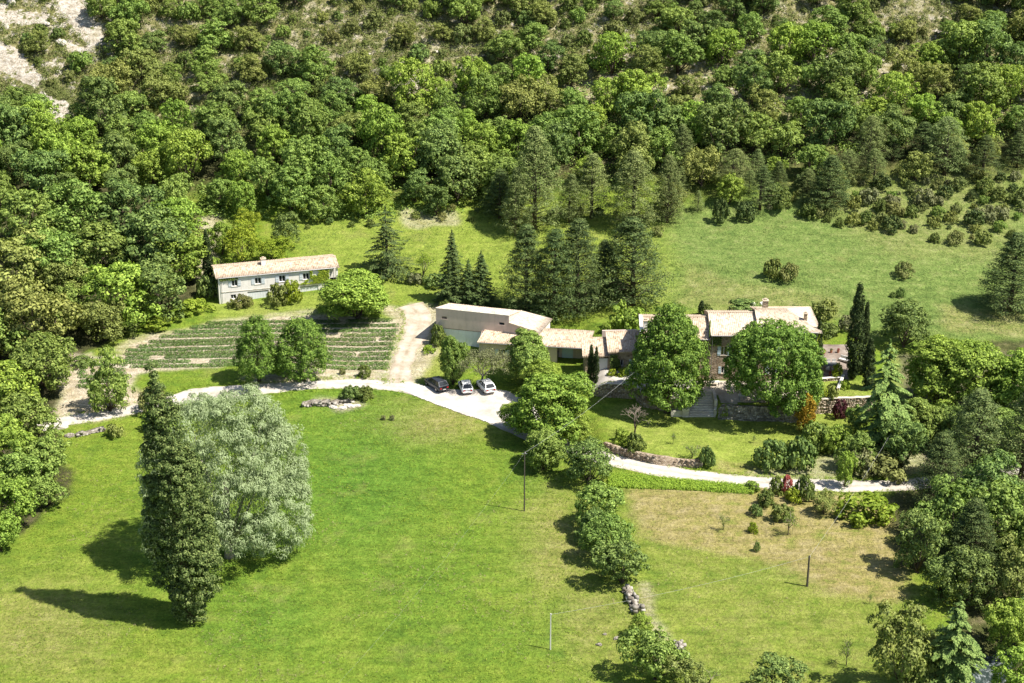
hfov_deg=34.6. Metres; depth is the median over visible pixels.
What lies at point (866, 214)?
shrub
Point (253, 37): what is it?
oak tree
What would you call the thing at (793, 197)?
shrub
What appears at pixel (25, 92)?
hill bush
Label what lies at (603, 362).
garage door
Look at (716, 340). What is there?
climbing vine
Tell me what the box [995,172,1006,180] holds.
shrub
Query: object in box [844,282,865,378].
cypress tree
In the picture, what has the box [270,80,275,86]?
hill bush
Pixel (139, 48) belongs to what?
hill bush
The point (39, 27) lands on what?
hill bush
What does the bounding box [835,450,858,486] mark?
oak tree
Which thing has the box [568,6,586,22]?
hill bush
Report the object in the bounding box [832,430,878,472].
oak tree
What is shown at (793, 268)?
shrub
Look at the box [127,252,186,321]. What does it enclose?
oak tree
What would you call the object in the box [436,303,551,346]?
barn
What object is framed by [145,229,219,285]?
oak tree
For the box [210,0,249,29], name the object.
oak tree
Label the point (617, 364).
shrub
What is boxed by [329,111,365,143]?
oak tree
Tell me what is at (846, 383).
shrub
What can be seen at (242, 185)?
oak tree
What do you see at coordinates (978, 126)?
oak tree
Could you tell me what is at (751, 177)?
pine tree
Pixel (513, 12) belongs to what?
hill bush
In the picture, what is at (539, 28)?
oak tree
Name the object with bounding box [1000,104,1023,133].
oak tree
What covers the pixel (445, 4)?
hill bush
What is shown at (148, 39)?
oak tree
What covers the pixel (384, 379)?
verge grass
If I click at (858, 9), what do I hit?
oak tree
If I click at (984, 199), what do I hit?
shrub
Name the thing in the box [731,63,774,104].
oak tree
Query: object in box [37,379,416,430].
road
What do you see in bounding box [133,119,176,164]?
oak tree
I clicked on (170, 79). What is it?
hill bush
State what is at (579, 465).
oak tree
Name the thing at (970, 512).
pine tree
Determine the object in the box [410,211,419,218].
shrub
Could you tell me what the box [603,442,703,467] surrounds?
garden wall
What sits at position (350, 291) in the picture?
linden tree
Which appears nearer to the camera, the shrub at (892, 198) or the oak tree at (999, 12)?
the shrub at (892, 198)
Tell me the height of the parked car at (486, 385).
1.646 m
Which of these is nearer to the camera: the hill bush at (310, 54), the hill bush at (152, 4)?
the hill bush at (310, 54)
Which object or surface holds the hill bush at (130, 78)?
on the ground at (850, 568)
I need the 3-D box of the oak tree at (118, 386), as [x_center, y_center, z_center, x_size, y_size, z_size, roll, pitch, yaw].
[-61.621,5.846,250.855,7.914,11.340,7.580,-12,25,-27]
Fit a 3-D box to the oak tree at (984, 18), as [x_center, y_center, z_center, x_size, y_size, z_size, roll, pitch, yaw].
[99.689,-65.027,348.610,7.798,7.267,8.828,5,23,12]
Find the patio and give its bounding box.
[820,344,848,378]
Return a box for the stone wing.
[582,330,639,378]
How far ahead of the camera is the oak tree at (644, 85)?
333.76 m
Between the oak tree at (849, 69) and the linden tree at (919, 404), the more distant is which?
the oak tree at (849, 69)
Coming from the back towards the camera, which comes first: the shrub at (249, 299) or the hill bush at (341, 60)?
the hill bush at (341, 60)
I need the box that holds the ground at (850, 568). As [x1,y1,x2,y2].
[0,0,1023,682]
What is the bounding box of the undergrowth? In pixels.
[1,54,1023,220]
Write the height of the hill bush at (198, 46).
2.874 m
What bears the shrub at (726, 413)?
on the ground at (850, 568)
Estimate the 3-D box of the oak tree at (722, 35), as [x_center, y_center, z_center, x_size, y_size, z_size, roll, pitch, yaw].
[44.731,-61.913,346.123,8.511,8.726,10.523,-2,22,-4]
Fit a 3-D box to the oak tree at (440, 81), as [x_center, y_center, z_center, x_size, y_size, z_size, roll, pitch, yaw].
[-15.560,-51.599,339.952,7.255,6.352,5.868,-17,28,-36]
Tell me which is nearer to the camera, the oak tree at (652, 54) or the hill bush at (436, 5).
the oak tree at (652, 54)
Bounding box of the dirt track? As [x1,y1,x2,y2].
[387,302,431,382]
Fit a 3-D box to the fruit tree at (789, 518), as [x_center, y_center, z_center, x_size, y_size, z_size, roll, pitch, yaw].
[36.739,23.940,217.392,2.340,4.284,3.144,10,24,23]
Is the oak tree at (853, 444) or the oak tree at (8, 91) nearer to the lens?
the oak tree at (853, 444)
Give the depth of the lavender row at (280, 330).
276.55 m
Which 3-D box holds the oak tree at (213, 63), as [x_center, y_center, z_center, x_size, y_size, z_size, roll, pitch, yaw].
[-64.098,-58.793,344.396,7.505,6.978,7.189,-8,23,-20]
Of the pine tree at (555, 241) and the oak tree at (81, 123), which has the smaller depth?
the pine tree at (555, 241)
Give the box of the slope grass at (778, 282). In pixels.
[301,174,1023,338]
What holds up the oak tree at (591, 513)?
on the ground at (850, 568)
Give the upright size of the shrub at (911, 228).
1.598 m
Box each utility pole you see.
[522,452,526,510]
[550,613,551,649]
[806,555,810,586]
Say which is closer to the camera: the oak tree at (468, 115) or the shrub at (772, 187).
the shrub at (772, 187)
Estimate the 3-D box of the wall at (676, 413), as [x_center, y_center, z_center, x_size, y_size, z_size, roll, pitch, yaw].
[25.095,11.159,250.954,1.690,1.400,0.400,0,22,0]
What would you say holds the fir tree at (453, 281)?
on the ground at (850, 568)
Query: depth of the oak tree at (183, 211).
298.09 m
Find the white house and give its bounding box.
[211,254,339,303]
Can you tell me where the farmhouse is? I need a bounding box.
[638,298,821,380]
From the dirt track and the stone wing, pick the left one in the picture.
the dirt track
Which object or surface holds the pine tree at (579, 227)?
on the ground at (850, 568)
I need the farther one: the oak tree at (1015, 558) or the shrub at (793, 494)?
the shrub at (793, 494)
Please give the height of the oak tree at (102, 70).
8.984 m
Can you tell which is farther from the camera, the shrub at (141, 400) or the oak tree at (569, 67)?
the oak tree at (569, 67)
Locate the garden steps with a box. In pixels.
[682,389,717,416]
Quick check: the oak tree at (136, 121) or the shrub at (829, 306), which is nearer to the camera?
the shrub at (829, 306)
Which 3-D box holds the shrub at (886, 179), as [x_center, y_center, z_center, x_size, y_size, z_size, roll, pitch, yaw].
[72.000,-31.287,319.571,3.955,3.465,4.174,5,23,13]
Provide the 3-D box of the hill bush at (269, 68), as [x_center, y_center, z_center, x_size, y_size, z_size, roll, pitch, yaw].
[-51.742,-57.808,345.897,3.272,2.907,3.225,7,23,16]
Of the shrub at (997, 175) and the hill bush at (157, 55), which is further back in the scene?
the hill bush at (157, 55)
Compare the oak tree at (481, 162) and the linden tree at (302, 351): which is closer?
the linden tree at (302, 351)
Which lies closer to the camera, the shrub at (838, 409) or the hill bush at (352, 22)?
the shrub at (838, 409)
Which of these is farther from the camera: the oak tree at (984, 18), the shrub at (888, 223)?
the oak tree at (984, 18)
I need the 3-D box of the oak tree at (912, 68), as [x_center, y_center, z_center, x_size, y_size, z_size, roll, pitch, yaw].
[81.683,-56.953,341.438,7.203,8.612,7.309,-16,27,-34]
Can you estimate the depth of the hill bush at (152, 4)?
355.62 m
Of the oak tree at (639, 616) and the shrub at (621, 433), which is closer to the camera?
the oak tree at (639, 616)
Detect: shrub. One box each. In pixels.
[71,354,91,368]
[103,422,123,437]
[108,319,140,337]
[137,386,164,412]
[139,314,175,331]
[177,298,216,315]
[196,274,217,297]
[226,299,234,308]
[234,293,247,308]
[242,296,253,307]
[266,282,290,306]
[280,279,302,303]
[325,217,333,223]
[338,384,364,399]
[339,368,345,374]
[348,221,354,226]
[357,365,371,378]
[358,385,373,401]
[365,218,374,227]
[406,273,421,283]
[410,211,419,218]
[421,272,446,287]
[422,345,435,354]
[429,323,446,346]
[437,212,447,220]
[438,299,451,305]
[447,204,456,211]
[594,207,604,216]
[600,320,615,329]
[606,369,617,376]
[609,299,645,329]
[613,427,628,443]
[614,358,620,369]
[618,367,627,377]
[625,431,646,452]
[651,226,664,236]
[698,445,715,466]
[700,303,712,314]
[712,198,729,223]
[716,404,727,416]
[735,201,755,221]
[746,480,759,493]
[747,522,758,534]
[748,504,762,516]
[751,438,791,473]
[753,542,760,552]
[756,489,774,507]
[762,181,782,198]
[763,258,781,280]
[767,204,772,209]
[769,188,792,209]
[769,475,783,496]
[771,502,794,521]
[779,262,799,281]
[780,474,792,492]
[783,435,818,472]
[784,486,804,503]
[790,195,796,201]
[793,189,798,195]
[793,393,816,432]
[794,174,809,187]
[795,474,815,500]
[797,201,817,220]
[800,419,836,453]
[810,192,824,205]
[811,299,837,321]
[812,385,827,403]
[814,197,832,217]
[821,321,840,339]
[823,215,830,222]
[824,192,841,207]
[824,384,839,400]
[831,363,843,376]
[832,399,847,418]
[833,217,844,226]
[833,490,899,527]
[838,315,853,331]
[840,379,849,389]
[843,447,874,478]
[844,171,857,184]
[845,195,861,208]
[845,212,860,225]
[851,190,858,195]
[858,210,874,223]
[859,187,881,204]
[860,450,910,484]
[867,221,877,230]
[872,171,891,188]
[872,198,886,211]
[872,211,889,223]
[881,214,903,233]
[884,194,900,206]
[885,201,905,216]
[886,191,897,198]
[889,291,896,297]
[894,261,915,279]
[896,287,906,297]
[898,219,907,228]
[900,177,910,185]
[904,204,918,217]
[905,184,916,195]
[908,224,919,233]
[912,187,934,204]
[917,202,928,211]
[921,177,930,184]
[926,216,941,228]
[927,232,940,242]
[930,205,946,217]
[932,179,942,188]
[932,196,943,205]
[937,185,953,197]
[942,211,958,223]
[947,230,964,245]
[949,176,966,190]
[950,204,962,212]
[963,209,984,225]
[965,190,978,200]
[969,224,981,232]
[972,170,987,181]
[974,176,994,194]
[974,207,986,216]
[974,229,992,244]
[977,195,989,203]
[983,204,993,211]
[983,211,996,222]
[990,185,1007,200]
[992,220,1007,232]
[993,205,1009,219]
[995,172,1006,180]
[1005,194,1016,203]
[1005,229,1015,237]
[1008,183,1018,191]
[1010,170,1021,180]
[1013,212,1022,218]
[1014,189,1023,208]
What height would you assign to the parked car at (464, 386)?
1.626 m
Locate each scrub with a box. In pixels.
[0,0,1022,139]
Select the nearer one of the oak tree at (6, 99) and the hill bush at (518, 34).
the oak tree at (6, 99)
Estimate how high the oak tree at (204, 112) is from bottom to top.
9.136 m
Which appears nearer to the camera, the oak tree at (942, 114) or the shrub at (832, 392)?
the shrub at (832, 392)
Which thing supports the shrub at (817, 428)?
on the ground at (850, 568)
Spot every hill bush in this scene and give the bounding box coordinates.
[8,86,30,100]
[20,32,35,41]
[23,49,30,56]
[31,23,47,35]
[33,57,43,66]
[45,79,53,85]
[50,27,66,38]
[62,70,74,81]
[65,50,93,72]
[114,49,126,59]
[116,68,138,84]
[122,54,143,70]
[127,43,146,56]
[130,30,143,44]
[143,0,159,11]
[143,100,159,115]
[144,50,159,58]
[163,76,176,92]
[168,83,189,100]
[173,50,191,67]
[176,0,201,20]
[194,43,212,54]
[199,56,211,66]
[201,0,219,14]
[219,29,236,44]
[232,42,244,50]
[233,55,250,71]
[253,41,267,51]
[260,61,272,73]
[264,35,271,40]
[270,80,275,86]
[275,24,291,37]
[286,14,296,23]
[300,46,321,62]
[307,79,327,97]
[313,95,328,105]
[314,74,328,82]
[316,11,328,21]
[319,26,327,33]
[324,30,340,43]
[329,0,342,4]
[332,10,343,19]
[338,57,347,64]
[340,18,360,34]
[349,0,366,11]
[358,72,371,82]
[362,9,385,28]
[378,58,386,65]
[378,65,393,79]
[381,95,392,105]
[387,7,395,15]
[387,36,402,48]
[402,0,418,10]
[408,43,428,61]
[420,0,442,17]
[430,59,453,76]
[438,48,447,57]
[443,0,451,6]
[453,23,473,42]
[485,46,501,61]
[494,9,511,25]
[509,10,517,17]
[514,27,533,43]
[517,10,536,24]
[517,43,531,54]
[532,0,549,15]
[546,19,555,27]
[559,0,579,12]
[559,18,571,28]
[560,33,576,46]
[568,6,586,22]
[576,29,593,45]
[583,0,598,9]
[603,20,624,34]
[611,55,625,64]
[624,7,645,24]
[665,1,678,7]
[700,0,715,5]
[728,22,738,31]
[730,37,746,50]
[747,4,762,16]
[771,15,781,23]
[834,28,848,39]
[840,8,854,21]
[854,16,868,26]
[865,0,880,11]
[865,25,885,41]
[885,43,898,56]
[887,23,900,35]
[905,31,917,41]
[918,26,928,34]
[969,12,984,20]
[981,0,989,4]
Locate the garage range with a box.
[477,328,593,361]
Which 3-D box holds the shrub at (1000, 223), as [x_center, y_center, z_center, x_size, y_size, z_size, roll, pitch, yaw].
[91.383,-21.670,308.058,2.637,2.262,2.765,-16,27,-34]
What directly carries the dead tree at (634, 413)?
on the ground at (850, 568)
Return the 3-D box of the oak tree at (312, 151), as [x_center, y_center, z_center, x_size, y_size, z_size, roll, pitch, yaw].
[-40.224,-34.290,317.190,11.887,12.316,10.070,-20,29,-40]
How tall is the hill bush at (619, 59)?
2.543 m
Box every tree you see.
[0,94,25,133]
[0,102,36,161]
[0,139,33,184]
[0,170,15,205]
[0,188,64,244]
[0,226,62,307]
[0,275,88,356]
[0,307,32,359]
[0,359,40,413]
[0,389,61,437]
[0,413,40,470]
[0,447,58,494]
[0,472,38,533]
[0,512,21,551]
[2,85,26,106]
[8,147,71,194]
[8,330,77,389]
[17,228,98,287]
[18,100,62,140]
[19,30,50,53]
[19,93,54,119]
[19,428,71,476]
[23,473,67,506]
[25,113,70,153]
[32,178,112,238]
[34,132,81,177]
[34,255,91,295]
[48,282,91,331]
[50,171,89,203]
[57,114,101,160]
[58,102,92,129]
[62,143,113,188]
[62,219,131,278]
[77,75,131,135]
[78,300,126,341]
[80,260,162,326]
[83,0,117,19]
[84,58,133,97]
[85,344,135,412]
[90,177,164,244]
[91,129,138,171]
[99,55,117,72]
[101,113,139,157]
[102,163,138,206]
[103,18,142,52]
[106,201,192,284]
[107,0,150,21]
[113,90,148,119]
[115,48,163,81]
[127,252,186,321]
[128,110,161,136]
[131,149,170,188]
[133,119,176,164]
[135,382,315,564]
[138,29,168,50]
[138,71,185,104]
[139,196,213,249]
[139,359,224,623]
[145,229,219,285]
[157,0,180,18]
[157,129,212,183]
[157,172,194,201]
[158,98,193,132]
[161,61,181,78]
[170,24,198,46]
[175,127,203,159]
[175,217,212,252]
[188,100,235,135]
[190,44,224,74]
[194,70,228,95]
[196,17,235,50]
[197,0,222,15]
[201,229,213,276]
[202,117,248,167]
[204,80,247,114]
[205,178,235,208]
[209,219,235,254]
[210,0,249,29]
[212,149,256,186]
[223,218,264,261]
[224,179,255,214]
[229,26,265,50]
[232,53,267,82]
[232,314,280,381]
[234,207,261,230]
[238,0,279,24]
[241,87,278,118]
[241,106,278,144]
[242,156,288,196]
[250,235,294,259]
[255,123,289,162]
[261,40,301,76]
[261,88,312,129]
[265,165,315,210]
[270,210,301,247]
[271,315,332,382]
[273,77,312,107]
[278,134,333,184]
[279,93,330,139]
[283,138,310,162]
[292,44,335,81]
[303,184,344,218]
[306,151,354,193]
[315,268,391,319]
[319,76,362,107]
[319,89,355,126]
[321,123,354,164]
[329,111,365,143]
[335,146,369,180]
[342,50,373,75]
[342,167,391,214]
[354,94,381,118]
[355,102,404,162]
[356,205,421,280]
[357,156,392,184]
[359,74,393,103]
[369,104,398,138]
[379,132,427,180]
[386,56,434,110]
[388,0,401,5]
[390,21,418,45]
[393,101,427,134]
[399,121,434,156]
[400,167,430,201]
[413,125,465,183]
[414,252,437,276]
[422,184,452,215]
[423,107,462,136]
[425,76,455,105]
[428,22,453,41]
[428,87,461,123]
[429,117,464,162]
[431,229,465,306]
[433,153,481,201]
[437,335,471,384]
[444,0,482,25]
[452,55,490,93]
[454,108,476,141]
[455,143,494,190]
[455,258,481,304]
[457,122,508,161]
[457,346,511,379]
[460,72,506,118]
[465,250,501,307]
[471,16,497,41]
[473,168,521,220]
[476,155,525,205]
[483,30,524,61]
[483,115,518,147]
[486,62,516,87]
[486,149,516,179]
[491,223,561,313]
[494,167,534,235]
[495,118,538,161]
[496,401,529,428]
[498,73,545,121]
[500,125,568,229]
[501,327,550,378]
[502,0,538,12]
[506,370,597,448]
[509,227,586,321]
[512,52,546,89]
[518,359,560,393]
[520,22,548,48]
[522,427,566,471]
[523,111,578,157]
[524,166,544,193]
[529,1,557,24]
[530,119,575,178]
[531,72,565,113]
[533,39,567,72]
[536,217,615,318]
[542,107,575,137]
[551,407,592,441]
[552,173,590,222]
[554,104,601,155]
[555,47,588,85]
[557,86,588,109]
[560,435,614,483]
[565,153,615,219]
[573,156,603,182]
[573,506,607,543]
[574,479,624,526]
[578,512,635,559]
[583,239,625,300]
[584,31,635,76]
[584,103,607,128]
[585,216,680,310]
[587,344,594,383]
[589,76,624,114]
[589,538,651,583]
[592,346,599,383]
[594,122,628,154]
[598,149,661,229]
[601,280,636,297]
[602,0,624,21]
[608,120,658,175]
[613,69,667,120]
[613,88,667,147]
[616,625,691,679]
[622,301,716,413]
[622,403,645,432]
[626,43,668,81]
[628,611,653,640]
[635,29,669,64]
[642,101,695,140]
[642,125,688,165]
[643,0,671,16]
[646,154,690,222]
[648,29,705,73]
[651,6,695,33]
[653,182,688,214]
[662,123,693,169]
[662,654,706,682]
[667,94,697,121]
[672,72,706,95]
[674,166,691,194]
[676,99,721,146]
[678,19,714,53]
[682,144,721,186]
[683,442,700,457]
[687,1,703,20]
[687,190,704,211]
[694,98,750,159]
[697,9,732,36]
[697,300,704,314]
[697,667,722,682]
[700,81,733,104]
[704,27,745,64]
[711,148,754,187]
[712,64,739,86]
[716,173,745,203]
[717,512,730,528]
[718,0,747,19]
[720,102,751,137]
[722,317,827,417]
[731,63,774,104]
[733,49,767,74]
[735,110,773,151]
[736,11,767,44]
[742,165,778,210]
[742,170,757,192]
[747,0,781,14]
[747,83,781,126]
[747,149,766,175]
[747,651,808,682]
[753,50,804,95]
[765,21,806,59]
[766,120,805,156]
[766,156,788,179]
[767,161,790,189]
[772,18,792,32]
[782,506,799,534]
[783,96,815,126]
[791,20,839,63]
[795,144,831,180]
[795,168,816,193]
[799,64,821,87]
[800,98,857,149]
[800,154,853,210]
[804,0,820,5]
[804,4,849,38]
[811,49,862,89]
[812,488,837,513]
[815,144,839,166]
[817,321,823,372]
[819,163,846,187]
[819,423,852,452]
[823,76,859,117]
[830,31,868,68]
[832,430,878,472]
[835,0,871,18]
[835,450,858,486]
[836,149,863,179]
[838,636,855,665]
[844,105,881,140]
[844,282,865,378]
[844,404,867,434]
[846,115,891,172]
[851,12,883,34]
[852,53,881,89]
[854,339,915,454]
[858,300,870,374]
[859,96,888,122]
[860,148,888,181]
[861,34,886,67]
[861,338,876,387]
[865,103,917,149]
[866,598,941,682]
[867,71,920,109]
[878,297,933,346]
[878,417,929,469]
[883,135,903,161]
[884,47,924,85]
[889,15,917,41]
[893,508,950,572]
[894,150,935,180]
[897,430,965,513]
[899,121,943,161]
[901,333,989,406]
[902,397,951,444]
[906,92,942,123]
[908,41,944,77]
[909,473,1000,549]
[913,115,978,175]
[914,61,961,100]
[914,623,946,680]
[916,596,988,682]
[920,551,960,604]
[921,403,986,452]
[930,112,964,142]
[932,19,987,70]
[933,90,971,122]
[934,496,1006,582]
[936,338,1018,404]
[937,20,955,40]
[939,545,1007,612]
[941,387,1020,479]
[942,144,970,172]
[943,133,970,155]
[954,62,978,89]
[955,448,1023,518]
[957,61,1010,114]
[958,3,981,20]
[960,100,1001,143]
[964,13,1011,71]
[966,134,1004,176]
[967,479,1023,557]
[971,17,997,50]
[971,231,1023,316]
[974,135,1004,158]
[981,64,1023,110]
[982,407,1023,456]
[982,597,1023,652]
[983,10,1009,33]
[983,386,1023,484]
[987,0,1014,7]
[989,641,1023,682]
[990,347,1023,418]
[992,532,1023,605]
[995,513,1023,563]
[997,38,1023,72]
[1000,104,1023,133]
[1002,132,1023,167]
[1003,119,1023,155]
[1007,9,1023,42]
[1010,0,1023,12]
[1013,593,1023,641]
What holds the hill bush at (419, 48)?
on the ground at (850, 568)
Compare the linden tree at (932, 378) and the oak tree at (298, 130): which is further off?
the oak tree at (298, 130)
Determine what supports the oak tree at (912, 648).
on the ground at (850, 568)
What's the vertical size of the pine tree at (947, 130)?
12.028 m
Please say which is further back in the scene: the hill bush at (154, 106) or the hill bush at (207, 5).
the hill bush at (207, 5)
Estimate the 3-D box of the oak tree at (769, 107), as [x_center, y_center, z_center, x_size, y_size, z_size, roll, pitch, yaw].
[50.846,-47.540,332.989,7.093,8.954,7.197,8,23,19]
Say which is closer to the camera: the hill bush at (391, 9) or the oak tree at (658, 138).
the oak tree at (658, 138)
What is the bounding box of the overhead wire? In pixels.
[556,558,802,613]
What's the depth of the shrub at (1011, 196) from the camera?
316.58 m
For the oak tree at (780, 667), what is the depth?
182.93 m
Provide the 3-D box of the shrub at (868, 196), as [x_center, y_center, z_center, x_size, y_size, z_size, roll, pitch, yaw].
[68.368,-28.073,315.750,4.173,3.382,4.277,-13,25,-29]
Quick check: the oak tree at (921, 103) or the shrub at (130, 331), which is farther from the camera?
the oak tree at (921, 103)
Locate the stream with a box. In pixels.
[970,642,1016,682]
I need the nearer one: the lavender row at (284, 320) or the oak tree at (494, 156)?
the lavender row at (284, 320)
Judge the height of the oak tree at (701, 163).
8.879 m
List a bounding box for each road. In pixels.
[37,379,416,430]
[489,423,1018,491]
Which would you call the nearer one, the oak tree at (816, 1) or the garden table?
the garden table
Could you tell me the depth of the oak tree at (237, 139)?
322.86 m
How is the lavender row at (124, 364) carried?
on the ground at (850, 568)
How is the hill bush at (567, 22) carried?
on the ground at (850, 568)
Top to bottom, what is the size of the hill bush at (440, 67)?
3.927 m
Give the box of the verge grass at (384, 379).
[44,307,987,494]
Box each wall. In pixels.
[591,382,685,411]
[602,329,636,336]
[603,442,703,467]
[621,584,645,612]
[671,410,681,416]
[673,639,689,660]
[718,404,799,422]
[813,395,874,413]
[822,376,841,381]
[837,374,844,389]
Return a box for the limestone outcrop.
[55,39,66,44]
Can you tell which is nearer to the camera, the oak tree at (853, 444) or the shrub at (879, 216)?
the oak tree at (853, 444)
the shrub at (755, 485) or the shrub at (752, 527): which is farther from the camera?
the shrub at (755, 485)
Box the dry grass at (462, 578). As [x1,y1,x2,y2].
[2,400,1017,682]
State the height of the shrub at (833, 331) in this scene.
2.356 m
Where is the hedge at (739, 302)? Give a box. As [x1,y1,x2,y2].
[730,298,760,309]
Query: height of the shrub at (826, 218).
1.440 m
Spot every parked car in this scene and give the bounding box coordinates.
[424,376,448,391]
[458,379,472,392]
[476,378,495,392]
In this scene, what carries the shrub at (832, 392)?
on the ground at (850, 568)
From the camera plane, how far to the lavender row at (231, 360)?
266.03 m
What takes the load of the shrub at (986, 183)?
on the ground at (850, 568)
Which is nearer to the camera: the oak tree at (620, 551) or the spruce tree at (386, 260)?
the oak tree at (620, 551)
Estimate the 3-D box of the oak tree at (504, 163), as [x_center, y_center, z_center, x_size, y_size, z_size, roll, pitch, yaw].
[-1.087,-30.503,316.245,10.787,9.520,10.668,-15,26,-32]
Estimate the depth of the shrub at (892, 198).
314.43 m
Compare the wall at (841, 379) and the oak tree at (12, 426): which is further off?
the wall at (841, 379)
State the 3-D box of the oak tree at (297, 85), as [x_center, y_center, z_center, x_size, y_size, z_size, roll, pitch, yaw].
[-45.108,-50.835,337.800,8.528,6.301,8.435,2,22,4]
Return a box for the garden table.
[821,362,837,369]
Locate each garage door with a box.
[247,290,268,298]
[300,286,317,291]
[598,358,607,369]
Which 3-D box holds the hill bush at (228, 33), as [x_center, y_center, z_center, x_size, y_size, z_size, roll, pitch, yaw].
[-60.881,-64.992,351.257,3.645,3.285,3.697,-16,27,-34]
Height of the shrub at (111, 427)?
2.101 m
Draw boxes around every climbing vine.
[214,274,237,287]
[299,269,334,284]
[610,355,617,369]
[709,320,721,346]
[805,333,819,365]
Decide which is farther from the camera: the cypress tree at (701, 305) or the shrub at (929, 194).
the shrub at (929, 194)
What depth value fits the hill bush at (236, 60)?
344.92 m
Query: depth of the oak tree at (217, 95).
333.60 m
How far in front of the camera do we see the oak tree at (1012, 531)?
206.99 m
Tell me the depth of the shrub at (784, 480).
227.72 m
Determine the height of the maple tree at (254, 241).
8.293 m
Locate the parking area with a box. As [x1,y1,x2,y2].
[404,382,539,430]
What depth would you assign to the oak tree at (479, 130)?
321.87 m
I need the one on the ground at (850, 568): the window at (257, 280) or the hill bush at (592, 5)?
the hill bush at (592, 5)
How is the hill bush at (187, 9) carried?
on the ground at (850, 568)
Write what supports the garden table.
on the patio
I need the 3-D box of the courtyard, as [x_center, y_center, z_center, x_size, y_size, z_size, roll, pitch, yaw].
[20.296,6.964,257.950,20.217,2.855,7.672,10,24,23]
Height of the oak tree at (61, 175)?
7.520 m
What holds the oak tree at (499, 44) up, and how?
on the ground at (850, 568)
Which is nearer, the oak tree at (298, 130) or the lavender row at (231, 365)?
the lavender row at (231, 365)
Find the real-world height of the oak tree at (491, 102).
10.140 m
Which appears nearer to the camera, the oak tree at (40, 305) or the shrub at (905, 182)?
the oak tree at (40, 305)
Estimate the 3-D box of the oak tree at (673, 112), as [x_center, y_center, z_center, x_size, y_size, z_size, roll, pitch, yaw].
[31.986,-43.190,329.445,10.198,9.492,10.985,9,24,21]
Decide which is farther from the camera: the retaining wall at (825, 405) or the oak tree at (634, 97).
the oak tree at (634, 97)
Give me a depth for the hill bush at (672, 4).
357.12 m
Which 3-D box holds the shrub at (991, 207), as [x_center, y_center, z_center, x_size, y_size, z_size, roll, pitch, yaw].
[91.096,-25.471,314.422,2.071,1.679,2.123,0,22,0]
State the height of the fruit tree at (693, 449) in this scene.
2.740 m
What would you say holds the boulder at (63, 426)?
on the ground at (850, 568)
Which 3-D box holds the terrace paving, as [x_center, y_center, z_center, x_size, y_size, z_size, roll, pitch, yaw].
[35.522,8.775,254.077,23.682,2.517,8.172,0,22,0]
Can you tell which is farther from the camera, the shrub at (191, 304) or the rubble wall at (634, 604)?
the shrub at (191, 304)
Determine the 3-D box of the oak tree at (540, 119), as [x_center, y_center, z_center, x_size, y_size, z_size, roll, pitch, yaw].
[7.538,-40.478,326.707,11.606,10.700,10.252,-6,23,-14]
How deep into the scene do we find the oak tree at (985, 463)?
218.53 m
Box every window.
[232,280,237,286]
[255,278,260,284]
[279,275,284,282]
[303,273,309,279]
[720,347,726,355]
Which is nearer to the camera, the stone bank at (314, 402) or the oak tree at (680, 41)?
the stone bank at (314, 402)
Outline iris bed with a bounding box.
[606,471,752,493]
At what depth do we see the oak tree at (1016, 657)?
180.95 m
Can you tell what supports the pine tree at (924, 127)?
on the ground at (850, 568)
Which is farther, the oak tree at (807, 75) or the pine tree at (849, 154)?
the oak tree at (807, 75)
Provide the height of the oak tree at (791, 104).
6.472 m
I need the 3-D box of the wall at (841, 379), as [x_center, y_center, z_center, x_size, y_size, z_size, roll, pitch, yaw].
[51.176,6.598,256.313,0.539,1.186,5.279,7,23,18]
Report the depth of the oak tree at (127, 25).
346.00 m
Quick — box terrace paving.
[702,381,801,404]
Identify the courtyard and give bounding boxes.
[584,369,689,396]
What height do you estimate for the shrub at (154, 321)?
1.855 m
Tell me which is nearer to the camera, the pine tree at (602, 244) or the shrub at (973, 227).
the pine tree at (602, 244)
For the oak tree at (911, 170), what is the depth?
319.96 m
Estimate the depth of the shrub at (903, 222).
308.75 m
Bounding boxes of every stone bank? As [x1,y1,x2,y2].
[75,426,105,437]
[302,399,331,407]
[330,398,354,405]
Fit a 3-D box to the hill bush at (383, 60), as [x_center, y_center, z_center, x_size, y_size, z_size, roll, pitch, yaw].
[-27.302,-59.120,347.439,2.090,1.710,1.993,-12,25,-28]
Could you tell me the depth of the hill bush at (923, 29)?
352.94 m
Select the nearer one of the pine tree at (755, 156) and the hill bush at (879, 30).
the pine tree at (755, 156)
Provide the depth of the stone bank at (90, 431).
245.51 m
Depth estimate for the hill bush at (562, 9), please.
356.97 m
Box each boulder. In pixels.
[55,423,67,429]
[64,433,74,437]
[329,405,337,409]
[343,403,354,407]
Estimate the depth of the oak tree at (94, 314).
270.49 m
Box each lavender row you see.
[76,370,126,374]
[76,383,92,387]
[77,374,122,377]
[78,379,111,382]
[79,367,125,370]
[81,362,127,366]
[124,349,391,356]
[125,353,390,360]
[126,345,394,351]
[126,358,388,365]
[130,362,389,369]
[137,341,393,347]
[148,336,396,343]
[159,332,395,337]
[174,328,396,333]
[191,323,398,328]
[205,318,392,324]
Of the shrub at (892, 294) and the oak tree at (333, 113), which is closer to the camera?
the shrub at (892, 294)
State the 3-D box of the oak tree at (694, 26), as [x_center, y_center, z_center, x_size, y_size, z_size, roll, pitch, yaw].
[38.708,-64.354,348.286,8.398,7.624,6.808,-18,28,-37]
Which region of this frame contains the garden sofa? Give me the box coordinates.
[838,355,847,361]

